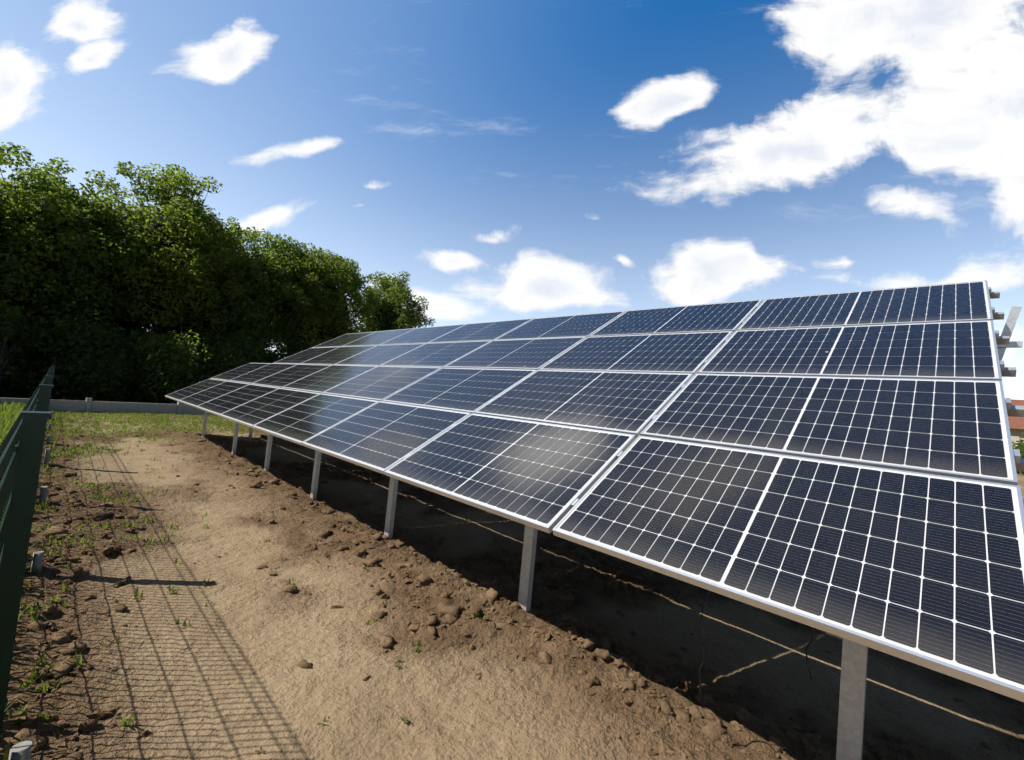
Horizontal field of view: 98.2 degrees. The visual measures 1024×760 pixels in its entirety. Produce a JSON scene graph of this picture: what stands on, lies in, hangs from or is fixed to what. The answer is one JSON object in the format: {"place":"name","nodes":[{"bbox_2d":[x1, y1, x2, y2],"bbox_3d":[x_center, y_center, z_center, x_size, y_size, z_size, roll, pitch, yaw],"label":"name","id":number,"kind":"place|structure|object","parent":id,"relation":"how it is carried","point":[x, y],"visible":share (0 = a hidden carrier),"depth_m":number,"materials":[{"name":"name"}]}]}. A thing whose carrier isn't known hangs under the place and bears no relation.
{"place":"outdoors","nodes":[
{"label":"outdoors","id":0,"kind":"place"},
{"bbox_2d":[0,397,1023,759],"bbox_3d":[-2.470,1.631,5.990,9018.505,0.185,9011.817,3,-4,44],"label":"ground","id":1,"kind":"structure","parent":0,"point":[224,677],"depth_m":2.81,"materials":[{"name":"soil"}]},
{"bbox_2d":[0,174,48,307],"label":"tree","id":2,"kind":"object","parent":1,"relation":"on","point":[7,212],"visible":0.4,"depth_m":16.41,"materials":[{"name":"green plant"}]},
{"bbox_2d":[0,365,55,737],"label":"fence","id":3,"kind":"object","parent":1,"relation":"on","point":[21,446],"visible":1,"depth_m":1.56,"materials":[{"name":"green metal"}]},
{"bbox_2d":[8,406,52,759],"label":"fence post footings","id":4,"kind":"object","parent":1,"relation":"on","point":[20,751],"visible":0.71,"depth_m":3.23,"materials":[{"name":"grey concrete"}]},
{"bbox_2d":[0,142,125,331],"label":"tree","id":5,"kind":"object","parent":1,"relation":"on","point":[60,215],"visible":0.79,"depth_m":17.03,"materials":[{"name":"green plant"}]},
{"bbox_2d":[14,189,184,337],"bbox_3d":[-18.628,-3.766,20.117,6.647,9.336,6.452,3,-4,44],"label":"tree","id":6,"kind":"object","parent":1,"relation":"on","point":[113,301],"visible":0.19,"depth_m":18.56,"materials":[{"name":"green plant"}]},
{"bbox_2d":[0,398,212,414],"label":"wall","id":7,"kind":"structure","parent":1,"relation":"on","point":[88,404],"depth_m":14.43,"materials":[{"name":"concrete"}]},
{"bbox_2d":[0,297,313,404],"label":"boundary bushes","id":8,"kind":"object","parent":1,"relation":"on","point":[116,366],"visible":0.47,"depth_m":16.73,"materials":[{"name":"green plant"}]},
{"bbox_2d":[76,161,245,340],"bbox_3d":[-16.805,-4.627,20.884,7.215,11.471,7.064,3,-4,44],"label":"tree","id":9,"kind":"object","parent":1,"relation":"on","point":[176,225],"visible":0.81,"depth_m":19.95,"materials":[{"name":"green plant"}]},
{"bbox_2d":[157,223,284,346],"bbox_3d":[-15.564,-3.389,23.334,6.292,9.482,6.010,3,-4,44],"label":"tree","id":10,"kind":"object","parent":1,"relation":"on","point":[180,329],"visible":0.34,"depth_m":22.16,"materials":[{"name":"green plant"}]},
{"bbox_2d":[186,216,322,354],"bbox_3d":[-14.284,-3.592,24.719,6.766,10.256,6.610,3,-4,44],"label":"tree","id":11,"kind":"object","parent":1,"relation":"on","point":[259,282],"visible":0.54,"depth_m":23.61,"materials":[{"name":"green plant"}]},
{"bbox_2d":[261,244,354,357],"bbox_3d":[-12.773,-3.154,26.478,6.448,9.838,6.518,3,-4,44],"label":"tree","id":12,"kind":"object","parent":1,"relation":"on","point":[312,329],"visible":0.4,"depth_m":25.40,"materials":[{"name":"green plant"}]},
{"bbox_2d":[0,399,654,759],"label":"grass tufts","id":13,"kind":"object","parent":1,"relation":"on","point":[9,414],"visible":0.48,"depth_m":7.90,"materials":[{"name":"green plant"}]},
{"bbox_2d":[294,249,380,344],"bbox_3d":[-11.650,-3.163,28.122,6.428,10.244,6.053,3,-4,44],"label":"tree","id":14,"kind":"object","parent":1,"relation":"on","point":[335,327],"visible":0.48,"depth_m":27.09,"materials":[{"name":"green plant"}]},
{"bbox_2d":[348,271,435,331],"bbox_3d":[-8.971,-2.721,31.915,6.215,10.258,6.234,3,-4,44],"label":"tree","id":15,"kind":"object","parent":1,"relation":"on","point":[393,311],"visible":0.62,"depth_m":31.05,"materials":[{"name":"green plant"}]},
{"bbox_2d":[2,432,1023,759],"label":"soil clods","id":16,"kind":"object","parent":1,"relation":"on","point":[714,732],"visible":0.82,"depth_m":3.08,"materials":[{"name":"brown soil"}]},
{"bbox_2d":[175,287,1023,759],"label":"support frame","id":17,"kind":"object","parent":1,"relation":"on","point":[851,701],"visible":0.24,"depth_m":2.69,"materials":[{"name":"metal"}]},
{"bbox_2d":[165,280,1023,701],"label":"solar panels","id":18,"kind":"object","parent":17,"relation":"on","point":[841,464],"visible":1,"depth_m":2.86,"materials":[{"name":"glass"}]},
{"bbox_2d":[699,591,813,707],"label":"hanging cables","id":19,"kind":"object","parent":17,"relation":"attached to","point":[810,642],"visible":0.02,"depth_m":2.10,"materials":[{"name":"black plastic"}]},
{"bbox_2d":[1008,399,1023,449],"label":"house","id":20,"kind":"structure","parent":1,"relation":"on","point":[1016,425],"depth_m":41.13,"materials":[{"name":"tile"}]},
{"bbox_2d":[1012,432,1023,473],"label":"bushes","id":21,"kind":"object","parent":1,"relation":"on","point":[1021,446],"depth_m":30.44,"materials":[{"name":"green plant"}]},
{"bbox_2d":[0,0,1023,399],"label":"sky","id":22,"kind":"structure","parent":0,"point":[517,159],"materials":[{"name":"blue"}]}
]}

